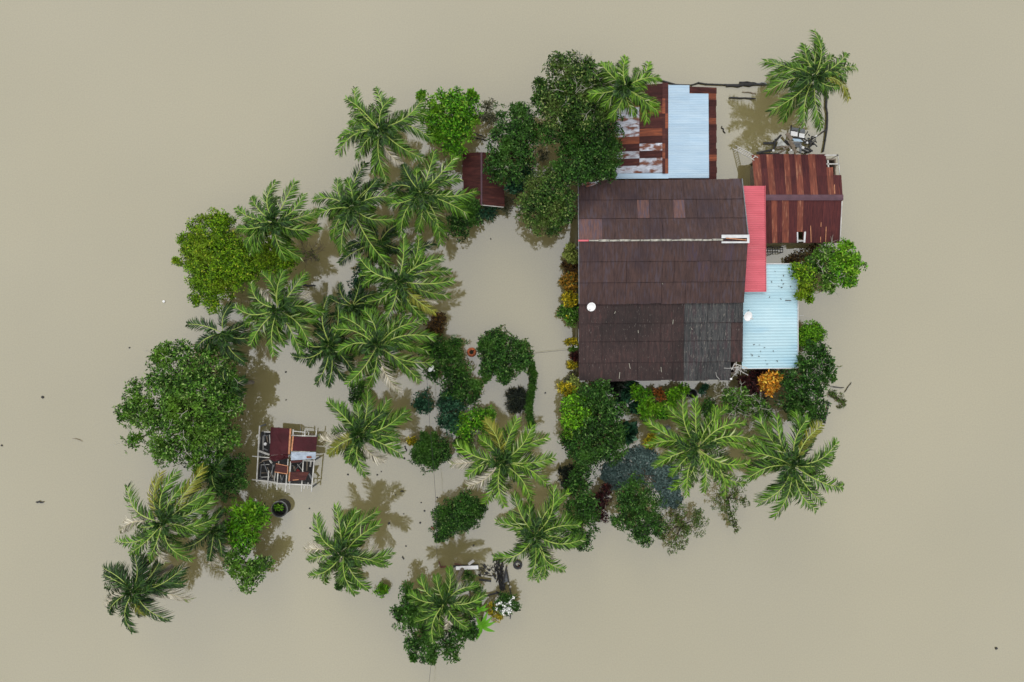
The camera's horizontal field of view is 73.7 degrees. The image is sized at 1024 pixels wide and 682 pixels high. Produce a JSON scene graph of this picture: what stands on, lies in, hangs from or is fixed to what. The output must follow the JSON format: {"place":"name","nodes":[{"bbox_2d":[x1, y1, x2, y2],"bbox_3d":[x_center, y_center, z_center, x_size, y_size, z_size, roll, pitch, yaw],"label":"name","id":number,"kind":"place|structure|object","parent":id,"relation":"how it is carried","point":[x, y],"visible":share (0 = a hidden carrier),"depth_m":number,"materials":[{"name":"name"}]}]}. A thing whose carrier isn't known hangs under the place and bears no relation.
{"place":"outdoors","nodes":[
{"label":"outdoors","id":0,"kind":"place"},
{"bbox_2d":[0,0,1023,681],"bbox_3d":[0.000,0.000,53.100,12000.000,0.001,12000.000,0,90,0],"label":"flood water","id":1,"kind":"structure","parent":0,"point":[134,134],"depth_m":53.10,"materials":[{"name":"liquid"}]},
{"bbox_2d":[101,550,196,633],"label":"coconut palm","id":2,"kind":"object","parent":1,"relation":"on","point":[143,586],"visible":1,"depth_m":48.31,"materials":[{"name":"green plant"}]},
{"bbox_2d":[114,462,218,565],"bbox_3d":[-24.249,12.251,50.231,7.532,8.354,7.375,0,90,0],"label":"coconut palm","id":3,"kind":"object","parent":1,"relation":"on","point":[159,509],"visible":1,"depth_m":47.19,"materials":[{"name":"green plant"}]},
{"bbox_2d":[111,338,246,479],"bbox_3d":[-24.133,4.883,51.114,9.810,6.597,10.308,0,90,0],"label":"broadleaf tree","id":4,"kind":"object","parent":1,"relation":"on","point":[198,434],"visible":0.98,"depth_m":49.28,"materials":[{"name":"green plant"}]},
{"bbox_2d":[182,507,234,567],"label":"coconut palm","id":5,"kind":"object","parent":1,"relation":"on","point":[218,532],"visible":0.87,"depth_m":49.86,"materials":[{"name":"green plant"}]},
{"bbox_2d":[194,453,238,491],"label":"coconut palm","id":6,"kind":"object","parent":1,"relation":"on","point":[215,472],"visible":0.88,"depth_m":49.32,"materials":[{"name":"green plant"}]},
{"bbox_2d":[185,300,260,365],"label":"coconut palm","id":7,"kind":"object","parent":1,"relation":"on","point":[222,339],"visible":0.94,"depth_m":49.48,"materials":[{"name":"green plant"}]},
{"bbox_2d":[206,452,250,503],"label":"broadleaf tree","id":8,"kind":"object","parent":1,"relation":"on","point":[231,482],"visible":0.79,"depth_m":50.56,"materials":[{"name":"green plant"}]},
{"bbox_2d":[171,207,299,314],"bbox_3d":[-20.513,-6.478,51.458,9.113,5.909,7.506,-24,90,0],"label":"broadleaf tree","id":9,"kind":"object","parent":1,"relation":"on","point":[233,263],"visible":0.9,"depth_m":49.43,"materials":[{"name":"green plant"}]},
{"bbox_2d":[218,368,253,401],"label":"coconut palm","id":10,"kind":"object","parent":1,"relation":"on","point":[236,387],"visible":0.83,"depth_m":49.50,"materials":[{"name":"green plant"}]},
{"bbox_2d":[215,542,275,594],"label":"broadleaf tree","id":11,"kind":"object","parent":1,"relation":"on","point":[253,568],"visible":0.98,"depth_m":50.30,"materials":[{"name":"green plant"}]},
{"bbox_2d":[222,497,272,555],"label":"mango tree","id":12,"kind":"object","parent":1,"relation":"on","point":[240,525],"visible":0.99,"depth_m":50.44,"materials":[{"name":"green plant"}]},
{"bbox_2d":[233,179,324,262],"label":"coconut palm","id":13,"kind":"object","parent":1,"relation":"on","point":[255,229],"visible":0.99,"depth_m":47.52,"materials":[{"name":"green plant"}]},
{"bbox_2d":[232,267,327,357],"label":"coconut palm","id":14,"kind":"object","parent":1,"relation":"on","point":[292,312],"visible":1,"depth_m":47.69,"materials":[{"name":"green plant"}]},
{"bbox_2d":[271,499,290,516],"bbox_3d":[-17.799,12.866,53.158,1.283,2.284,1.280,0,90,0],"label":"round tank","id":15,"kind":"object","parent":1,"relation":"in","point":[281,508],"visible":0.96,"depth_m":52.47,"materials":[{"name":"concrete"}]},
{"bbox_2d":[252,424,320,491],"bbox_3d":[-17.260,8.948,53.102,4.992,2.815,5.046,0,90,0],"label":"ruined hut","id":16,"kind":"object","parent":1,"relation":"on","point":[275,443],"visible":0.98,"depth_m":51.80,"materials":[{"name":"brown wood"}]},
{"bbox_2d":[296,237,323,267],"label":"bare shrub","id":17,"kind":"object","parent":1,"relation":"on","point":[310,255],"visible":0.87,"depth_m":51.77,"materials":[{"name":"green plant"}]},
{"bbox_2d":[290,295,355,388],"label":"coconut palm","id":18,"kind":"object","parent":1,"relation":"on","point":[328,344],"visible":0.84,"depth_m":48.51,"materials":[{"name":"green plant"}]},
{"bbox_2d":[334,576,361,591],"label":"shrub","id":19,"kind":"object","parent":1,"relation":"on","point":[337,587],"visible":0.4,"depth_m":52.04,"materials":[{"name":"green plant"}]},
{"bbox_2d":[303,501,396,596],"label":"coconut palm","id":20,"kind":"object","parent":1,"relation":"on","point":[343,536],"visible":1,"depth_m":47.68,"materials":[{"name":"green plant"}]},
{"bbox_2d":[326,279,377,323],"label":"coconut palm","id":21,"kind":"object","parent":1,"relation":"on","point":[357,307],"visible":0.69,"depth_m":50.11,"materials":[{"name":"green plant"}]},
{"bbox_2d":[311,161,398,272],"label":"coconut palm","id":22,"kind":"object","parent":1,"relation":"on","point":[363,201],"visible":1,"depth_m":47.88,"materials":[{"name":"green plant"}]},
{"bbox_2d":[348,375,366,406],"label":"shrub","id":23,"kind":"object","parent":1,"relation":"on","point":[358,391],"visible":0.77,"depth_m":51.55,"materials":[{"name":"green plant"}]},
{"bbox_2d":[346,262,373,300],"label":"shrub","id":24,"kind":"object","parent":1,"relation":"on","point":[350,293],"visible":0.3,"depth_m":51.71,"materials":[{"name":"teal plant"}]},
{"bbox_2d":[318,388,412,478],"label":"coconut palm","id":25,"kind":"object","parent":1,"relation":"on","point":[353,447],"visible":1,"depth_m":47.58,"materials":[{"name":"green plant"}]},
{"bbox_2d":[371,581,390,598],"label":"shrub","id":26,"kind":"object","parent":1,"relation":"on","point":[382,590],"visible":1,"depth_m":52.46,"materials":[{"name":"green plant"}]},
{"bbox_2d":[334,86,435,182],"bbox_3d":[-8.926,-14.639,50.455,7.147,7.925,7.141,0,90,0],"label":"coconut palm","id":27,"kind":"object","parent":1,"relation":"on","point":[372,137],"visible":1,"depth_m":47.59,"materials":[{"name":"green plant"}]},
{"bbox_2d":[332,306,438,394],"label":"coconut palm","id":28,"kind":"object","parent":1,"relation":"on","point":[390,337],"visible":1,"depth_m":46.95,"materials":[{"name":"green plant"}]},
{"bbox_2d":[336,220,436,271],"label":"coconut palm","id":29,"kind":"object","parent":1,"relation":"on","point":[387,245],"visible":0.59,"depth_m":50.08,"materials":[{"name":"green plant"}]},
{"bbox_2d":[355,233,456,324],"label":"coconut palm","id":30,"kind":"object","parent":1,"relation":"on","point":[403,290],"visible":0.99,"depth_m":47.12,"materials":[{"name":"green plant"}]},
{"bbox_2d":[411,386,433,414],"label":"shrub","id":31,"kind":"object","parent":1,"relation":"on","point":[420,403],"visible":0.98,"depth_m":52.15,"materials":[{"name":"teal plant"}]},
{"bbox_2d":[407,430,451,475],"bbox_3d":[-6.239,8.359,52.626,3.417,3.568,3.264,-45,90,0],"label":"shrub","id":32,"kind":"object","parent":1,"relation":"on","point":[423,452],"visible":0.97,"depth_m":51.34,"materials":[{"name":"green plant"}]},
{"bbox_2d":[385,149,479,247],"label":"coconut palm","id":33,"kind":"object","parent":1,"relation":"on","point":[413,184],"visible":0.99,"depth_m":47.74,"materials":[{"name":"green plant"}]},
{"bbox_2d":[389,580,478,665],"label":"broadleaf tree","id":34,"kind":"object","parent":1,"relation":"on","point":[407,610],"visible":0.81,"depth_m":50.33,"materials":[{"name":"green plant"}]},
{"bbox_2d":[423,311,446,336],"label":"shrub","id":35,"kind":"object","parent":1,"relation":"on","point":[435,324],"visible":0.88,"depth_m":51.82,"materials":[{"name":"brown plant"}]},
{"bbox_2d":[418,334,473,387],"bbox_3d":[-4.963,1.450,52.297,4.043,4.227,4.184,-12,90,0],"label":"shrub","id":36,"kind":"object","parent":1,"relation":"on","point":[442,354],"visible":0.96,"depth_m":51.02,"materials":[{"name":"green plant"}]},
{"bbox_2d":[406,565,487,643],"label":"coconut palm","id":37,"kind":"object","parent":1,"relation":"on","point":[452,608],"visible":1,"depth_m":47.68,"materials":[{"name":"green plant"}]},
{"bbox_2d":[415,86,483,159],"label":"broadleaf tree","id":38,"kind":"object","parent":1,"relation":"on","point":[446,128],"visible":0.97,"depth_m":50.01,"materials":[{"name":"green plant"}]},
{"bbox_2d":[434,388,468,437],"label":"shrub","id":39,"kind":"object","parent":1,"relation":"on","point":[447,421],"visible":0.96,"depth_m":51.59,"materials":[{"name":"teal plant"}]},
{"bbox_2d":[428,488,488,542],"bbox_3d":[-4.156,13.135,52.506,4.928,3.809,3.276,-26,90,0],"label":"shrub","id":40,"kind":"object","parent":1,"relation":"on","point":[468,508],"visible":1,"depth_m":51.10,"materials":[{"name":"green plant"}]},
{"bbox_2d":[439,371,486,406],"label":"shrub","id":41,"kind":"object","parent":1,"relation":"on","point":[458,390],"visible":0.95,"depth_m":51.45,"materials":[{"name":"green plant"}]},
{"bbox_2d":[451,436,475,464],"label":"shrub","id":42,"kind":"object","parent":1,"relation":"on","point":[458,454],"visible":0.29,"depth_m":51.99,"materials":[{"name":"green plant"}]},
{"bbox_2d":[445,192,483,242],"bbox_3d":[-3.591,-9.353,52.543,3.030,3.735,3.945,0,90,0],"label":"shrub","id":43,"kind":"object","parent":1,"relation":"on","point":[457,224],"visible":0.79,"depth_m":51.16,"materials":[{"name":"green plant"}]},
{"bbox_2d":[460,569,484,624],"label":"shrub","id":44,"kind":"object","parent":1,"relation":"on","point":[467,575],"visible":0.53,"depth_m":52.21,"materials":[{"name":"green plant"}]},
{"bbox_2d":[450,404,496,441],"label":"shrub","id":45,"kind":"object","parent":1,"relation":"on","point":[475,422],"visible":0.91,"depth_m":51.46,"materials":[{"name":"green plant"}]},
{"bbox_2d":[462,152,504,207],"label":"shed","id":46,"kind":"structure","parent":1,"relation":"on","point":[475,177],"depth_m":51.26,"materials":[{"name":"metal"}]},
{"bbox_2d":[470,206,500,224],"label":"shrub","id":47,"kind":"object","parent":1,"relation":"on","point":[485,215],"visible":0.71,"depth_m":52.38,"materials":[{"name":"teal plant"}]},
{"bbox_2d":[476,611,495,639],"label":"banana plant","id":48,"kind":"object","parent":1,"relation":"on","point":[484,623],"visible":0.85,"depth_m":51.50,"materials":[{"name":"green plant"}]},
{"bbox_2d":[473,97,499,126],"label":"broadleaf tree","id":49,"kind":"object","parent":1,"relation":"on","point":[486,116],"visible":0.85,"depth_m":51.29,"materials":[{"name":"green plant"}]},
{"bbox_2d":[479,558,505,590],"bbox_3d":[-1.543,18.017,52.913,2.196,0.364,2.821,0,90,0],"label":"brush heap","id":50,"kind":"object","parent":1,"relation":"on","point":[500,575],"visible":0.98,"depth_m":52.91,"materials":[{"name":"wood"}]},
{"bbox_2d":[487,601,502,622],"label":"croton shrub","id":51,"kind":"object","parent":1,"relation":"on","point":[498,616],"visible":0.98,"depth_m":52.02,"materials":[{"name":"yellow plant"}]},
{"bbox_2d":[448,414,557,507],"bbox_3d":[-0.678,8.441,50.229,7.864,8.360,6.651,0,90,0],"label":"coconut palm","id":52,"kind":"object","parent":1,"relation":"on","point":[500,448],"visible":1,"depth_m":47.15,"materials":[{"name":"green plant"}]},
{"bbox_2d":[476,325,535,385],"bbox_3d":[-0.519,1.058,52.402,4.609,4.018,4.692,0,90,0],"label":"shrub","id":53,"kind":"object","parent":1,"relation":"on","point":[497,353],"visible":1,"depth_m":51.15,"materials":[{"name":"green plant"}]},
{"bbox_2d":[492,591,521,616],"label":"flowering shrub","id":54,"kind":"object","parent":1,"relation":"on","point":[506,602],"visible":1,"depth_m":51.55,"materials":[{"name":"white plant"}]},
{"bbox_2d":[500,196,515,215],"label":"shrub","id":55,"kind":"object","parent":1,"relation":"on","point":[507,201],"visible":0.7,"depth_m":52.42,"materials":[{"name":"green plant"}]},
{"bbox_2d":[482,101,551,186],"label":"broadleaf tree","id":56,"kind":"object","parent":1,"relation":"on","point":[516,134],"visible":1,"depth_m":49.05,"materials":[{"name":"green plant"}]},
{"bbox_2d":[503,386,530,415],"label":"spiky plant","id":57,"kind":"object","parent":1,"relation":"on","point":[515,400],"visible":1,"depth_m":52.28,"materials":[{"name":"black plant"}]},
{"bbox_2d":[503,166,534,195],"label":"shrub","id":58,"kind":"object","parent":1,"relation":"on","point":[512,188],"visible":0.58,"depth_m":50.71,"materials":[{"name":"teal plant"}]},
{"bbox_2d":[523,362,538,428],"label":"clipped hedge","id":59,"kind":"object","parent":1,"relation":"on","point":[532,372],"visible":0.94,"depth_m":52.10,"materials":[{"name":"green plant"}]},
{"bbox_2d":[492,483,586,582],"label":"coconut palm","id":60,"kind":"object","parent":1,"relation":"on","point":[531,526],"visible":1,"depth_m":47.29,"materials":[{"name":"green plant"}]},
{"bbox_2d":[513,163,578,236],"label":"broadleaf tree","id":61,"kind":"object","parent":1,"relation":"on","point":[544,199],"visible":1,"depth_m":49.21,"materials":[{"name":"green plant"}]},
{"bbox_2d":[557,463,576,494],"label":"shrub","id":62,"kind":"object","parent":1,"relation":"on","point":[564,472],"visible":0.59,"depth_m":52.05,"materials":[{"name":"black plant"}]},
{"bbox_2d":[556,303,578,327],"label":"shrub","id":63,"kind":"object","parent":1,"relation":"on","point":[570,313],"visible":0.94,"depth_m":51.71,"materials":[{"name":"green plant"}]},
{"bbox_2d":[557,380,578,397],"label":"croton shrub","id":64,"kind":"object","parent":1,"relation":"on","point":[566,389],"visible":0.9,"depth_m":51.06,"materials":[{"name":"yellow plant"}]},
{"bbox_2d":[559,271,577,292],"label":"croton shrub","id":65,"kind":"object","parent":1,"relation":"on","point":[568,281],"visible":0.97,"depth_m":51.61,"materials":[{"name":"orange plant"}]},
{"bbox_2d":[560,290,578,307],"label":"croton shrub","id":66,"kind":"object","parent":1,"relation":"on","point":[569,300],"visible":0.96,"depth_m":51.54,"materials":[{"name":"yellow plant"}]},
{"bbox_2d":[561,259,577,274],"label":"croton shrub","id":67,"kind":"object","parent":1,"relation":"on","point":[569,267],"visible":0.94,"depth_m":51.91,"materials":[{"name":"brown plant"}]},
{"bbox_2d":[562,241,577,264],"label":"croton shrub","id":68,"kind":"object","parent":1,"relation":"on","point":[572,257],"visible":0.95,"depth_m":51.83,"materials":[{"name":"green plant"}]},
{"bbox_2d":[529,48,617,133],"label":"broadleaf tree","id":69,"kind":"object","parent":1,"relation":"on","point":[566,101],"visible":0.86,"depth_m":47.89,"materials":[{"name":"green plant"}]},
{"bbox_2d":[567,374,581,388],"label":"croton shrub","id":70,"kind":"object","parent":1,"relation":"on","point":[574,382],"visible":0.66,"depth_m":51.70,"materials":[{"name":"green plant"}]},
{"bbox_2d":[558,387,592,439],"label":"shrub","id":71,"kind":"object","parent":1,"relation":"on","point":[571,421],"visible":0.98,"depth_m":49.94,"materials":[{"name":"green plant"}]},
{"bbox_2d":[536,113,625,186],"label":"broadleaf tree","id":72,"kind":"object","parent":1,"relation":"on","point":[587,169],"visible":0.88,"depth_m":49.01,"materials":[{"name":"green plant"}]},
{"bbox_2d":[560,475,601,551],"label":"broadleaf tree","id":73,"kind":"object","parent":1,"relation":"on","point":[581,501],"visible":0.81,"depth_m":50.56,"materials":[{"name":"green plant"}]},
{"bbox_2d":[557,378,629,483],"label":"broadleaf tree","id":74,"kind":"object","parent":1,"relation":"on","point":[593,432],"visible":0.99,"depth_m":50.18,"materials":[{"name":"green plant"}]},
{"bbox_2d":[591,482,612,523],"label":"shrub","id":75,"kind":"object","parent":1,"relation":"on","point":[604,489],"visible":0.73,"depth_m":51.73,"materials":[{"name":"red plant"}]},
{"bbox_2d":[609,381,628,396],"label":"rubber plant","id":76,"kind":"object","parent":1,"relation":"on","point":[618,386],"visible":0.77,"depth_m":51.68,"materials":[{"name":"black plant"}]},
{"bbox_2d":[587,54,661,126],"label":"coconut palm","id":77,"kind":"object","parent":1,"relation":"on","point":[629,92],"visible":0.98,"depth_m":45.94,"materials":[{"name":"green plant"}]},
{"bbox_2d":[617,420,638,445],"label":"shrub","id":78,"kind":"object","parent":1,"relation":"on","point":[630,438],"visible":0.62,"depth_m":52.30,"materials":[{"name":"teal plant"}]},
{"bbox_2d":[615,380,641,415],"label":"rubber plant","id":79,"kind":"object","parent":1,"relation":"on","point":[626,395],"visible":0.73,"depth_m":52.08,"materials":[{"name":"teal plant"}]},
{"bbox_2d":[608,471,667,547],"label":"broadleaf tree","id":80,"kind":"object","parent":1,"relation":"on","point":[631,502],"visible":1,"depth_m":50.30,"materials":[{"name":"green plant"}]},
{"bbox_2d":[600,444,683,509],"bbox_3d":[10.321,10.335,53.449,7.018,1.914,4.154,20,90,0],"label":"shrub","id":81,"kind":"object","parent":1,"relation":"in","point":[619,472],"visible":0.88,"depth_m":52.83,"materials":[{"name":"plant"}]},
{"bbox_2d":[629,382,670,420],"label":"shrub","id":82,"kind":"object","parent":1,"relation":"on","point":[648,406],"visible":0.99,"depth_m":51.63,"materials":[{"name":"green plant"}]},
{"bbox_2d":[653,387,666,402],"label":"croton shrub","id":83,"kind":"object","parent":1,"relation":"on","point":[659,394],"visible":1,"depth_m":51.55,"materials":[{"name":"orange plant"}]},
{"bbox_2d":[615,83,716,179],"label":"shed","id":84,"kind":"structure","parent":1,"relation":"on","point":[676,138],"depth_m":50.82,"materials":[{"name":"metal"}]},
{"bbox_2d":[664,381,690,409],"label":"shrub","id":85,"kind":"object","parent":1,"relation":"on","point":[672,394],"visible":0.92,"depth_m":51.57,"materials":[{"name":"green plant"}]},
{"bbox_2d":[658,500,709,555],"bbox_3d":[12.958,14.084,52.959,4.226,2.900,3.392,-34,90,0],"label":"shrub","id":86,"kind":"object","parent":1,"relation":"on","point":[683,524],"visible":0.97,"depth_m":52.05,"materials":[{"name":"green plant"}]},
{"bbox_2d":[576,178,798,381],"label":"house","id":87,"kind":"structure","parent":1,"relation":"on","point":[696,248],"depth_m":50.20,"materials":[{"name":"brown metal"}]},
{"bbox_2d":[642,392,757,499],"bbox_3d":[13.143,7.440,50.261,7.951,8.333,7.848,0,90,0],"label":"coconut palm","id":88,"kind":"object","parent":1,"relation":"on","point":[712,441],"visible":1,"depth_m":47.12,"materials":[{"name":"green plant"}]},
{"bbox_2d":[698,396,716,417],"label":"shrub","id":89,"kind":"object","parent":1,"relation":"on","point":[709,405],"visible":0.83,"depth_m":52.00,"materials":[{"name":"green plant"}]},
{"bbox_2d":[662,80,766,85],"bbox_3d":[15.848,-19.922,53.710,9.076,1.530,0.466,3,90,0],"label":"fence","id":90,"kind":"object","parent":1,"relation":"on","point":[703,83],"visible":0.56,"depth_m":52.97,"materials":[{"name":"wood"}]},
{"bbox_2d":[710,477,750,532],"bbox_3d":[16.809,12.321,52.947,3.054,2.923,4.049,-43,90,0],"label":"shrub","id":91,"kind":"object","parent":1,"relation":"on","point":[730,515],"visible":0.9,"depth_m":52.06,"materials":[{"name":"green plant"}]},
{"bbox_2d":[715,380,781,420],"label":"broadleaf tree","id":92,"kind":"object","parent":1,"relation":"on","point":[737,401],"visible":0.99,"depth_m":50.75,"materials":[{"name":"green plant"}]},
{"bbox_2d":[736,369,770,401],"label":"shrub","id":93,"kind":"object","parent":1,"relation":"on","point":[750,382],"visible":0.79,"depth_m":51.71,"materials":[{"name":"red plant"}]},
{"bbox_2d":[756,369,783,397],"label":"croton shrub","id":94,"kind":"object","parent":1,"relation":"on","point":[769,383],"visible":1,"depth_m":51.21,"materials":[{"name":"orange plant"}]},
{"bbox_2d":[739,409,844,520],"bbox_3d":[19.734,8.685,50.252,7.856,8.350,7.878,0,90,0],"label":"coconut palm","id":95,"kind":"object","parent":1,"relation":"on","point":[784,459],"visible":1,"depth_m":47.10,"materials":[{"name":"green plant"}]},
{"bbox_2d":[750,154,842,242],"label":"shed","id":96,"kind":"structure","parent":1,"relation":"on","point":[804,194],"depth_m":51.26,"materials":[{"name":"red metal"}]},
{"bbox_2d":[784,243,819,264],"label":"shrub","id":97,"kind":"object","parent":1,"relation":"on","point":[789,259],"visible":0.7,"depth_m":52.62,"materials":[{"name":"brown plant"}]},
{"bbox_2d":[774,369,831,428],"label":"broadleaf tree","id":98,"kind":"object","parent":1,"relation":"on","point":[798,398],"visible":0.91,"depth_m":50.66,"materials":[{"name":"green plant"}]},
{"bbox_2d":[788,261,817,304],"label":"shrub","id":99,"kind":"object","parent":1,"relation":"on","point":[807,291],"visible":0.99,"depth_m":50.62,"materials":[{"name":"green plant"}]},
{"bbox_2d":[756,29,857,132],"bbox_3d":[21.476,-18.734,50.939,7.483,6.978,7.506,0,90,0],"label":"coconut palm","id":100,"kind":"object","parent":1,"relation":"on","point":[804,67],"visible":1,"depth_m":48.47,"materials":[{"name":"green plant"}]},
{"bbox_2d":[798,319,827,351],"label":"shrub","id":101,"kind":"object","parent":1,"relation":"on","point":[814,331],"visible":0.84,"depth_m":51.51,"materials":[{"name":"green plant"}]},
{"bbox_2d":[790,337,841,392],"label":"broadleaf tree","id":102,"kind":"object","parent":1,"relation":"on","point":[807,364],"visible":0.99,"depth_m":50.65,"materials":[{"name":"green plant"}]},
{"bbox_2d":[802,237,847,296],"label":"broadleaf tree","id":103,"kind":"object","parent":1,"relation":"on","point":[819,260],"visible":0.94,"depth_m":50.63,"materials":[{"name":"green plant"}]},
{"bbox_2d":[822,95,827,151],"bbox_3d":[24.349,-17.219,53.677,0.379,1.596,5.094,2,90,0],"label":"fence","id":104,"kind":"object","parent":1,"relation":"on","point":[826,101],"visible":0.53,"depth_m":52.90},
{"bbox_2d":[828,390,846,408],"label":"water weed","id":105,"kind":"object","parent":1,"relation":"on","point":[844,400],"visible":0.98,"depth_m":52.93,"materials":[{"name":"green plant"}]},
{"bbox_2d":[828,237,868,288],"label":"broadleaf tree","id":106,"kind":"object","parent":1,"relation":"on","point":[847,261],"visible":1,"depth_m":50.36,"materials":[{"name":"green plant"}]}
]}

